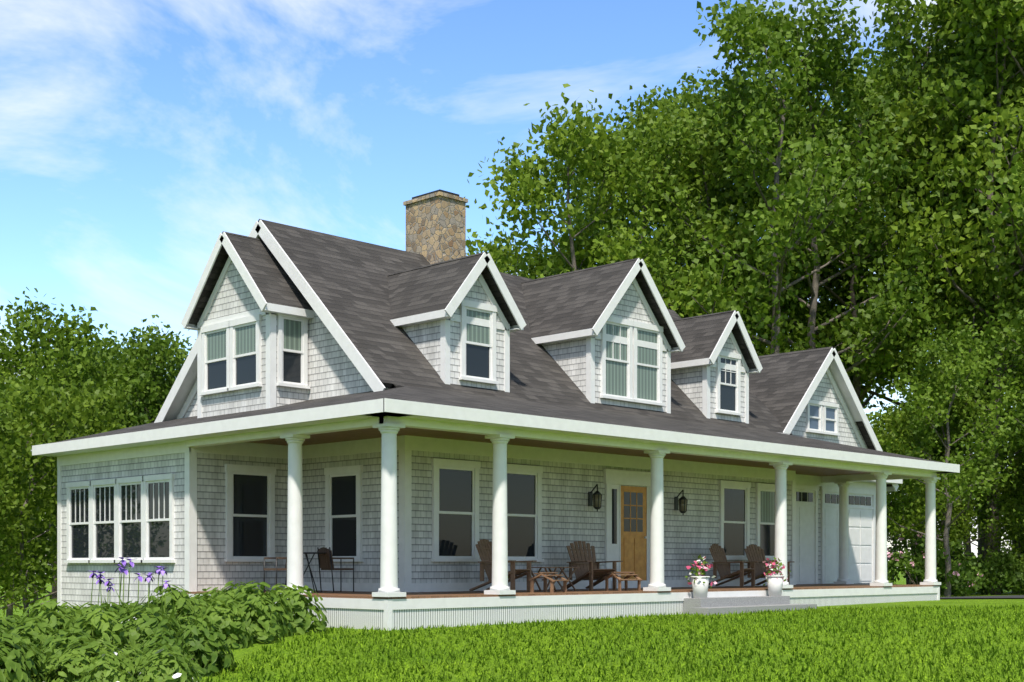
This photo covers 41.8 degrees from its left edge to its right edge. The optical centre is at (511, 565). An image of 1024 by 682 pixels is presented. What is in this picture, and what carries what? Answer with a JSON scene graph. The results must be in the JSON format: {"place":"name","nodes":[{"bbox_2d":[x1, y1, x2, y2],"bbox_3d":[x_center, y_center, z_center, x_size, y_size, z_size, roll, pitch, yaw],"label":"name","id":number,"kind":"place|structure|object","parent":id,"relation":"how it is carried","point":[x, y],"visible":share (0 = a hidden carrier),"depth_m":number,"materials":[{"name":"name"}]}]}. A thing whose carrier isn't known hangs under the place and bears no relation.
{"place":"outdoors","nodes":[
{"label":"outdoors","id":0,"kind":"place"},
{"bbox_2d":[0,0,1015,573],"label":"sky","id":1,"kind":"structure","parent":0,"point":[135,134],"materials":[{"name":"blue"}]},
{"bbox_2d":[0,569,1023,681],"bbox_3d":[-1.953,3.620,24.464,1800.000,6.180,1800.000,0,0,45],"label":"ground","id":2,"kind":"structure","parent":0,"point":[255,647],"depth_m":16.87,"materials":[{"name":"green plant"}]},
{"bbox_2d":[0,643,30,681],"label":"shrub","id":3,"kind":"object","parent":2,"relation":"on","point":[10,664],"visible":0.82,"depth_m":11.26,"materials":[{"name":"green plant"}]},
{"bbox_2d":[0,340,46,521],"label":"tree","id":4,"kind":"object","parent":2,"relation":"on","point":[6,377],"visible":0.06,"depth_m":41.99,"materials":[{"name":"green plant"}]},
{"bbox_2d":[0,633,51,681],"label":"shrub","id":5,"kind":"object","parent":2,"relation":"on","point":[28,659],"visible":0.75,"depth_m":11.53,"materials":[{"name":"green plant"}]},
{"bbox_2d":[0,348,52,617],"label":"tree","id":6,"kind":"object","parent":2,"relation":"on","point":[9,611],"visible":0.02,"depth_m":60.79,"materials":[{"name":"green plant"}]},
{"bbox_2d":[0,445,56,615],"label":"small tree","id":7,"kind":"object","parent":2,"relation":"on","point":[5,535],"visible":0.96,"depth_m":28.92,"materials":[{"name":"green plant"}]},
{"bbox_2d":[0,389,56,602],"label":"small tree","id":8,"kind":"object","parent":2,"relation":"on","point":[20,503],"visible":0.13,"depth_m":32.72,"materials":[{"name":"green plant"}]},
{"bbox_2d":[0,377,100,616],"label":"small tree","id":9,"kind":"object","parent":2,"relation":"on","point":[44,401],"visible":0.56,"depth_m":30.41,"materials":[{"name":"green plant"}]},
{"bbox_2d":[38,634,83,681],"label":"shrub","id":10,"kind":"object","parent":2,"relation":"on","point":[60,643],"visible":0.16,"depth_m":12.86,"materials":[{"name":"green plant"}]},
{"bbox_2d":[34,626,91,659],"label":"shrub","id":11,"kind":"object","parent":2,"relation":"on","point":[77,631],"visible":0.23,"depth_m":13.36,"materials":[{"name":"green plant"}]},
{"bbox_2d":[0,378,134,596],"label":"small tree","id":12,"kind":"object","parent":2,"relation":"on","point":[99,395],"visible":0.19,"depth_m":35.81,"materials":[{"name":"green plant"}]},
{"bbox_2d":[0,287,148,602],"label":"tree","id":13,"kind":"object","parent":2,"relation":"on","point":[71,372],"visible":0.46,"depth_m":42.62,"materials":[{"name":"green plant"}]},
{"bbox_2d":[65,607,138,657],"bbox_3d":[-4.268,0.819,13.874,0.879,0.777,0.890,0,0,-22],"label":"perennial","id":14,"kind":"object","parent":2,"relation":"on","point":[100,625],"visible":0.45,"depth_m":13.76,"materials":[{"name":"green plant"}]},
{"bbox_2d":[29,327,174,513],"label":"tree","id":15,"kind":"object","parent":2,"relation":"on","point":[112,342],"visible":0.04,"depth_m":58.07,"materials":[{"name":"green plant"}]},
{"bbox_2d":[89,571,135,614],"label":"iris","id":16,"kind":"object","parent":2,"relation":"on","point":[100,580],"visible":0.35,"depth_m":17.75,"materials":[{"name":"purple plant"}]},
{"bbox_2d":[51,314,191,433],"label":"tree","id":17,"kind":"object","parent":2,"relation":"on","point":[160,346],"visible":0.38,"depth_m":42.55,"materials":[{"name":"green plant"}]},
{"bbox_2d":[95,557,167,624],"bbox_3d":[-4.819,0.514,17.009,1.011,1.234,1.066,0,0,-30],"label":"iris","id":18,"kind":"object","parent":2,"relation":"on","point":[125,571],"visible":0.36,"depth_m":16.95,"materials":[{"name":"purple plant"}]},
{"bbox_2d":[98,353,174,430],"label":"tree","id":19,"kind":"object","parent":2,"relation":"on","point":[143,418],"visible":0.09,"depth_m":42.88,"materials":[{"name":"green plant"}]},
{"bbox_2d":[124,566,190,636],"bbox_3d":[-4.273,0.547,16.392,0.879,1.073,0.927,0,0,5],"label":"iris","id":20,"kind":"object","parent":2,"relation":"on","point":[148,578],"visible":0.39,"depth_m":16.33,"materials":[{"name":"purple plant"}]},
{"bbox_2d":[127,330,195,422],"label":"tree","id":21,"kind":"object","parent":2,"relation":"on","point":[177,362],"visible":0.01,"depth_m":62.80,"materials":[{"name":"green plant"}]},
{"bbox_2d":[138,584,197,635],"bbox_3d":[-4.478,0.681,17.462,0.968,0.878,0.956,0,0,-43],"label":"perennial","id":22,"kind":"object","parent":2,"relation":"on","point":[186,605],"visible":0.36,"depth_m":17.29,"materials":[{"name":"green plant"}]},
{"bbox_2d":[131,645,205,681],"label":"shrub","id":23,"kind":"object","parent":2,"relation":"on","point":[180,674],"visible":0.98,"depth_m":11.75,"materials":[{"name":"green plant"}]},
{"bbox_2d":[175,614,208,644],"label":"shrub","id":24,"kind":"object","parent":2,"relation":"on","point":[184,624],"visible":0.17,"depth_m":16.48,"materials":[{"name":"green plant"}]},
{"bbox_2d":[184,636,234,670],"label":"shrub","id":25,"kind":"object","parent":2,"relation":"on","point":[219,653],"visible":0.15,"depth_m":14.40,"materials":[{"name":"green plant"}]},
{"bbox_2d":[196,597,252,648],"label":"perennial","id":26,"kind":"object","parent":2,"relation":"on","point":[231,629],"visible":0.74,"depth_m":17.14,"materials":[{"name":"green plant"}]},
{"bbox_2d":[275,585,330,634],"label":"shrub","id":27,"kind":"object","parent":2,"relation":"on","point":[297,604],"visible":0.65,"depth_m":19.80,"materials":[{"name":"green plant"}]},
{"bbox_2d":[62,308,869,607],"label":"house walls","id":28,"kind":"structure","parent":2,"relation":"on","point":[569,515],"depth_m":26.40,"materials":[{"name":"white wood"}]},
{"bbox_2d":[403,189,467,263],"bbox_3d":[-1.741,-6.960,30.565,1.230,2.900,0.880,0,0,45],"label":"chimney","id":29,"kind":"object","parent":28,"relation":"on","point":[436,226],"visible":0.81,"depth_m":30.18,"materials":[{"name":"brown stone"}]},
{"bbox_2d":[64,299,839,562],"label":"windows","id":30,"kind":"structure","parent":28,"relation":"attached to","point":[111,520],"depth_m":26.49,"materials":[{"name":"glass"}]},
{"bbox_2d":[48,219,943,486],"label":"roofs","id":31,"kind":"structure","parent":28,"relation":"on","point":[346,279],"depth_m":27.70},
{"bbox_2d":[188,231,755,368],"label":"dormer roofs","id":32,"kind":"structure","parent":31,"relation":"on","point":[577,300],"depth_m":29.13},
{"bbox_2d":[202,262,744,421],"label":"dormer walls","id":33,"kind":"structure","parent":31,"relation":"on","point":[234,295],"depth_m":26.97,"materials":[{"name":"white wood"}]},
{"bbox_2d":[588,484,601,511],"bbox_3d":[1.746,-1.409,28.007,0.310,0.577,0.204,0,0,45],"label":"lantern","id":34,"kind":"object","parent":28,"relation":"attached to","point":[595,500],"visible":1,"depth_m":27.95,"materials":[{"name":"black metal"}]},
{"bbox_2d":[603,469,650,587],"bbox_3d":[2.551,-0.775,28.983,0.090,2.530,1.700,0,0,45],"label":"front door","id":35,"kind":"structure","parent":28,"relation":"attached to","point":[627,525],"depth_m":28.95,"materials":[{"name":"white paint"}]},
{"bbox_2d":[674,490,687,514],"bbox_3d":[3.800,-1.409,30.097,0.310,0.577,0.204,0,0,45],"label":"lantern","id":36,"kind":"object","parent":28,"relation":"attached to","point":[683,500],"visible":1,"depth_m":30.03,"materials":[{"name":"black metal"}]},
{"bbox_2d":[796,484,875,583],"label":"doors","id":37,"kind":"structure","parent":28,"relation":"attached to","point":[862,518],"depth_m":36.07,"materials":[{"name":"white paint"}]},
{"bbox_2d":[31,220,959,611],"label":"trim","id":38,"kind":"structure","parent":2,"relation":"on","point":[235,436],"depth_m":26.21,"materials":[{"name":"white paint"}]},
{"bbox_2d":[468,228,534,274],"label":"tree","id":39,"kind":"object","parent":2,"relation":"on","point":[505,251],"visible":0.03,"depth_m":54.53,"materials":[{"name":"green plant"}]},
{"bbox_2d":[506,238,601,278],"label":"tall tree","id":40,"kind":"object","parent":2,"relation":"on","point":[530,266],"visible":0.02,"depth_m":53.21,"materials":[{"name":"green plant"}]},
{"bbox_2d":[186,427,939,630],"bbox_3d":[2.299,-0.575,29.258,5.885,3.630,18.030,0,0,45],"label":"porch","id":41,"kind":"object","parent":2,"relation":"on","point":[368,611],"visible":0.45,"depth_m":24.31,"materials":[{"name":"white paint"}]},
{"bbox_2d":[263,557,286,592],"bbox_3d":[-4.105,0.080,24.052,0.539,0.822,0.462,0,0,-41],"label":"wicker chair","id":42,"kind":"object","parent":41,"relation":"on","point":[276,568],"visible":0.31,"depth_m":23.99,"materials":[{"name":"black metal"}]},
{"bbox_2d":[317,547,353,591],"bbox_3d":[-3.243,0.080,24.655,0.539,0.822,0.462,0,0,-41],"label":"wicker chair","id":43,"kind":"object","parent":41,"relation":"on","point":[325,561],"visible":0.94,"depth_m":24.53,"materials":[{"name":"black metal"}]},
{"bbox_2d":[469,539,536,591],"bbox_3d":[-0.190,-0.002,24.904,1.007,0.984,0.850,0,0,33],"label":"adirondack chair","id":44,"kind":"object","parent":41,"relation":"on","point":[484,548],"visible":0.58,"depth_m":24.86,"materials":[{"name":"brown wood"}]},
{"bbox_2d":[528,572,568,592],"bbox_3d":[0.664,0.306,24.345,0.570,0.368,0.530,0,0,33],"label":"footrest","id":45,"kind":"object","parent":41,"relation":"on","point":[552,581],"visible":0.98,"depth_m":24.26,"materials":[{"name":"brown wood"}]},
{"bbox_2d":[566,541,622,590],"bbox_3d":[1.562,-0.002,26.688,0.850,0.984,1.007,0,0,-32],"label":"adirondack chair","id":46,"kind":"object","parent":41,"relation":"on","point":[589,569],"visible":0.94,"depth_m":26.77,"materials":[{"name":"brown wood"}]},
{"bbox_2d":[280,423,940,596],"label":"columns","id":47,"kind":"structure","parent":41,"relation":"on","point":[389,557],"depth_m":22.68,"materials":[{"name":"white paint"}]},
{"bbox_2d":[604,572,641,590],"bbox_3d":[2.136,0.306,25.843,0.530,0.368,0.570,0,0,-32],"label":"side table","id":48,"kind":"object","parent":41,"relation":"on","point":[625,578],"visible":0.98,"depth_m":25.80,"materials":[{"name":"brown wood"}]},
{"bbox_2d":[708,544,758,586],"bbox_3d":[4.925,-0.002,30.253,1.007,0.984,0.850,0,0,36],"label":"adirondack chair","id":49,"kind":"object","parent":41,"relation":"on","point":[721,564],"visible":0.98,"depth_m":30.21,"materials":[{"name":"brown wood"}]},
{"bbox_2d":[744,544,793,584],"bbox_3d":[5.907,-0.002,31.252,0.850,0.984,1.007,0,0,-40],"label":"adirondack chair","id":50,"kind":"object","parent":41,"relation":"on","point":[753,552],"visible":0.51,"depth_m":31.38,"materials":[{"name":"brown wood"}]},
{"bbox_2d":[464,83,701,316],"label":"tree","id":51,"kind":"object","parent":2,"relation":"on","point":[561,148],"visible":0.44,"depth_m":49.08,"materials":[{"name":"green plant"}]},
{"bbox_2d":[520,138,682,312],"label":"tall tree","id":52,"kind":"object","parent":2,"relation":"on","point":[575,198],"visible":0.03,"depth_m":65.12,"materials":[{"name":"green plant"}]},
{"bbox_2d":[532,102,750,317],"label":"tall tree","id":53,"kind":"object","parent":2,"relation":"on","point":[665,141],"visible":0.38,"depth_m":50.81,"materials":[{"name":"green plant"}]},
{"bbox_2d":[602,84,808,354],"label":"tall tree","id":54,"kind":"object","parent":2,"relation":"on","point":[651,112],"visible":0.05,"depth_m":54.93,"materials":[{"name":"green plant"}]},
{"bbox_2d":[602,80,809,347],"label":"tall tree","id":55,"kind":"object","parent":2,"relation":"on","point":[663,99],"visible":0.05,"depth_m":59.56,"materials":[{"name":"green plant"}]},
{"bbox_2d":[630,92,825,355],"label":"tall tree","id":56,"kind":"object","parent":2,"relation":"on","point":[708,157],"visible":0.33,"depth_m":52.33,"materials":[{"name":"green plant"}]},
{"bbox_2d":[683,596,816,614],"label":"granite steps","id":57,"kind":"structure","parent":2,"relation":"on","point":[716,605],"depth_m":26.45,"materials":[{"name":"white stone"}]},
{"bbox_2d":[685,554,716,597],"bbox_3d":[3.641,0.211,26.163,0.587,0.859,0.608,0,0,45],"label":"planter","id":58,"kind":"object","parent":57,"relation":"on","point":[700,585],"visible":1,"depth_m":26.05,"materials":[{"name":"white ceramic"}]},
{"bbox_2d":[761,557,790,595],"bbox_3d":[5.475,0.222,28.024,0.624,0.837,0.571,0,0,45],"label":"planter","id":59,"kind":"object","parent":57,"relation":"on","point":[774,582],"visible":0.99,"depth_m":27.91,"materials":[{"name":"white ceramic"}]},
{"bbox_2d":[649,71,852,365],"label":"tall tree","id":60,"kind":"object","parent":2,"relation":"on","point":[805,316],"visible":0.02,"depth_m":59.30,"materials":[{"name":"green plant"}]},
{"bbox_2d":[628,0,933,370],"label":"tall tree","id":61,"kind":"object","parent":2,"relation":"on","point":[758,32],"visible":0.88,"depth_m":49.39,"materials":[{"name":"green plant"}]},
{"bbox_2d":[736,83,898,395],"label":"tall tree","id":62,"kind":"object","parent":2,"relation":"on","point":[827,329],"visible":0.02,"depth_m":58.83,"materials":[{"name":"green plant"}]},
{"bbox_2d":[683,12,975,373],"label":"tall tree","id":63,"kind":"object","parent":2,"relation":"on","point":[833,71],"visible":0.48,"depth_m":51.21,"materials":[{"name":"green plant"}]},
{"bbox_2d":[720,42,979,402],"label":"tall tree","id":64,"kind":"object","parent":2,"relation":"on","point":[833,294],"visible":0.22,"depth_m":55.13,"materials":[{"name":"green plant"}]},
{"bbox_2d":[754,76,951,410],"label":"tall tree","id":65,"kind":"object","parent":2,"relation":"on","point":[863,403],"depth_m":70.22,"materials":[{"name":"green plant"}]},
{"bbox_2d":[789,12,1023,594],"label":"tall tree","id":66,"kind":"object","parent":2,"relation":"on","point":[907,69],"visible":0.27,"depth_m":54.62,"materials":[{"name":"green plant"}]},
{"bbox_2d":[790,51,1023,427],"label":"tall tree","id":67,"kind":"object","parent":2,"relation":"on","point":[875,393],"visible":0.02,"depth_m":62.39,"materials":[{"name":"green plant"}]},
{"bbox_2d":[863,403,955,540],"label":"small tree","id":68,"kind":"object","parent":2,"relation":"on","point":[888,429],"visible":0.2,"depth_m":46.22,"materials":[{"name":"green plant"}]},
{"bbox_2d":[887,436,938,579],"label":"small tree","id":69,"kind":"object","parent":2,"relation":"on","point":[892,505],"visible":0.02,"depth_m":57.05,"materials":[{"name":"green plant"}]},
{"bbox_2d":[803,0,1023,583],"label":"tall tree","id":70,"kind":"object","parent":2,"relation":"on","point":[888,14],"visible":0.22,"depth_m":54.24,"materials":[{"name":"green plant"}]},
{"bbox_2d":[820,0,1023,594],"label":"tall tree","id":71,"kind":"object","parent":2,"relation":"on","point":[986,20],"visible":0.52,"depth_m":51.25,"materials":[{"name":"green plant"}]},
{"bbox_2d":[887,532,988,595],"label":"rhododendron","id":72,"kind":"object","parent":2,"relation":"on","point":[901,560],"visible":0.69,"depth_m":45.99,"materials":[{"name":"green plant"}]},
{"bbox_2d":[887,439,994,580],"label":"small tree","id":73,"kind":"object","parent":2,"relation":"on","point":[955,533],"visible":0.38,"depth_m":50.85,"materials":[{"name":"green plant"}]},
{"bbox_2d":[911,547,985,594],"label":"shrub","id":74,"kind":"object","parent":2,"relation":"on","point":[962,559],"visible":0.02,"depth_m":54.59,"materials":[{"name":"green plant"}]},
{"bbox_2d":[875,313,1023,596],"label":"tree","id":75,"kind":"object","parent":2,"relation":"on","point":[959,376],"visible":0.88,"depth_m":45.13,"materials":[{"name":"green plant"}]},
{"bbox_2d":[875,42,1023,592],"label":"tall tree","id":76,"kind":"object","parent":2,"relation":"on","point":[1019,545],"depth_m":64.62,"materials":[{"name":"green plant"}]},
{"bbox_2d":[880,240,1023,594],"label":"tree","id":77,"kind":"object","parent":2,"relation":"on","point":[949,317],"visible":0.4,"depth_m":51.70,"materials":[{"name":"green plant"}]},
{"bbox_2d":[889,367,1023,595],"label":"tree","id":78,"kind":"object","parent":2,"relation":"on","point":[989,513],"visible":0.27,"depth_m":50.76,"materials":[{"name":"green plant"}]},
{"bbox_2d":[900,129,1013,592],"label":"tall tree","id":79,"kind":"object","parent":2,"relation":"on","point":[980,543],"depth_m":73.79,"materials":[{"name":"green plant"}]},
{"bbox_2d":[899,0,1023,334],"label":"tall tree","id":80,"kind":"object","parent":2,"relation":"on","point":[1016,215],"visible":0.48,"depth_m":51.26,"materials":[{"name":"green plant"}]},
{"bbox_2d":[937,3,1023,289],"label":"tall tree","id":81,"kind":"object","parent":2,"relation":"on","point":[1014,263],"visible":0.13,"depth_m":53.10,"materials":[{"name":"green plant"}]},
{"bbox_2d":[938,412,1023,553],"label":"small tree","id":82,"kind":"object","parent":2,"relation":"on","point":[979,547],"visible":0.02,"depth_m":60.31,"materials":[{"name":"green plant"}]},
{"bbox_2d":[954,546,1023,595],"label":"green shrub","id":83,"kind":"object","parent":2,"relation":"on","point":[1001,573],"visible":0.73,"depth_m":49.28,"materials":[{"name":"green plant"}]},
{"bbox_2d":[965,278,1023,454],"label":"tree","id":84,"kind":"object","parent":2,"relation":"on","point":[1012,434],"visible":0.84,"depth_m":47.13,"materials":[{"name":"green plant"}]},
{"bbox_2d":[976,449,1023,559],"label":"small tree","id":85,"kind":"object","parent":2,"relation":"on","point":[1017,492],"visible":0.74,"depth_m":51.47,"materials":[{"name":"green plant"}]},
{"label":"garden bed","id":86,"kind":"object","parent":2,"relation":"on","visible":0},
{"bbox_2d":[0,614,20,633],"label":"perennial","id":87,"kind":"object","parent":86,"relation":"on","point":[4,623],"visible":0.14,"depth_m":15.74,"materials":[{"name":"green plant"}]},
{"bbox_2d":[0,628,42,681],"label":"bush","id":88,"kind":"object","parent":86,"relation":"on","point":[5,635],"visible":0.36,"depth_m":11.78,"materials":[{"name":"green plant"}]},
{"bbox_2d":[7,617,59,645],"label":"bush","id":89,"kind":"object","parent":86,"relation":"on","point":[42,627],"visible":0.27,"depth_m":14.21,"materials":[{"name":"green plant"}]},
{"bbox_2d":[18,636,49,674],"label":"bush","id":90,"kind":"object","parent":86,"relation":"on","point":[26,640],"visible":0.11,"depth_m":13.08,"materials":[{"name":"green plant"}]},
{"bbox_2d":[17,598,91,647],"bbox_3d":[-5.180,0.821,15.089,0.963,0.898,0.951,0,0,2],"label":"perennial","id":91,"kind":"object","parent":86,"relation":"on","point":[50,607],"visible":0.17,"depth_m":14.98,"materials":[{"name":"green plant"}]},
{"bbox_2d":[45,652,102,681],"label":"bush","id":92,"kind":"object","parent":86,"relation":"on","point":[77,670],"visible":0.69,"depth_m":11.75,"materials":[{"name":"green plant"}]},
{"bbox_2d":[48,636,134,681],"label":"perennial","id":93,"kind":"object","parent":86,"relation":"on","point":[92,646],"visible":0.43,"depth_m":12.04,"materials":[{"name":"green plant"}]},
{"bbox_2d":[78,651,135,681],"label":"bush","id":94,"kind":"object","parent":86,"relation":"on","point":[94,669],"visible":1,"depth_m":11.34,"materials":[{"name":"green plant"}]},
{"bbox_2d":[75,643,138,681],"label":"bush","id":95,"kind":"object","parent":86,"relation":"on","point":[121,664],"visible":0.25,"depth_m":12.09,"materials":[{"name":"green plant"}]},
{"bbox_2d":[80,602,135,623],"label":"bush","id":96,"kind":"object","parent":86,"relation":"on","point":[117,608],"visible":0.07,"depth_m":16.64,"materials":[{"name":"green plant"}]},
{"bbox_2d":[105,642,154,670],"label":"shrub","id":97,"kind":"object","parent":86,"relation":"on","point":[128,650],"visible":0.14,"depth_m":12.82,"materials":[{"name":"green plant"}]},
{"bbox_2d":[111,603,183,658],"bbox_3d":[-4.029,0.807,14.804,1.002,0.776,0.967,0,0,-1],"label":"perennial","id":98,"kind":"object","parent":86,"relation":"on","point":[154,621],"visible":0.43,"depth_m":14.62,"materials":[{"name":"green plant"}]},
{"bbox_2d":[136,627,190,678],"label":"perennial","id":99,"kind":"object","parent":86,"relation":"on","point":[163,639],"visible":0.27,"depth_m":13.56,"materials":[{"name":"green plant"}]},
{"bbox_2d":[129,640,198,681],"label":"perennial","id":100,"kind":"object","parent":86,"relation":"on","point":[138,664],"visible":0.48,"depth_m":12.16,"materials":[{"name":"green plant"}]},
{"bbox_2d":[165,596,207,627],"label":"shrub","id":101,"kind":"object","parent":86,"relation":"on","point":[199,610],"visible":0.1,"depth_m":17.80,"materials":[{"name":"green plant"}]},
{"bbox_2d":[175,615,236,676],"bbox_3d":[-3.267,0.866,14.190,0.708,0.681,0.734,0,0,19],"label":"perennial","id":102,"kind":"object","parent":86,"relation":"on","point":[212,634],"visible":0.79,"depth_m":14.05,"materials":[{"name":"green plant"}]},
{"bbox_2d":[211,581,246,603],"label":"shrub","id":103,"kind":"object","parent":86,"relation":"on","point":[229,592],"visible":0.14,"depth_m":20.42,"materials":[{"name":"green plant"}]},
{"bbox_2d":[219,600,265,643],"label":"shrub","id":104,"kind":"object","parent":86,"relation":"on","point":[255,635],"visible":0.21,"depth_m":17.97,"materials":[{"name":"green plant"}]},
{"bbox_2d":[231,596,284,643],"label":"shrub","id":105,"kind":"object","parent":86,"relation":"on","point":[270,626],"visible":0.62,"depth_m":17.91,"materials":[{"name":"green plant"}]},
{"bbox_2d":[230,580,293,636],"bbox_3d":[-3.667,0.641,19.272,1.085,0.854,1.072,0,0,-33],"label":"perennial","id":106,"kind":"object","parent":86,"relation":"on","point":[241,591],"visible":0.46,"depth_m":19.16,"materials":[{"name":"green plant"}]},
{"bbox_2d":[265,583,311,622],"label":"shrub","id":107,"kind":"object","parent":86,"relation":"on","point":[278,589],"visible":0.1,"depth_m":21.22,"materials":[{"name":"green plant"}]},
{"bbox_2d":[940,595,1023,597],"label":"driveway","id":108,"kind":"structure","parent":0,"point":[1014,596],"depth_m":38.13,"materials":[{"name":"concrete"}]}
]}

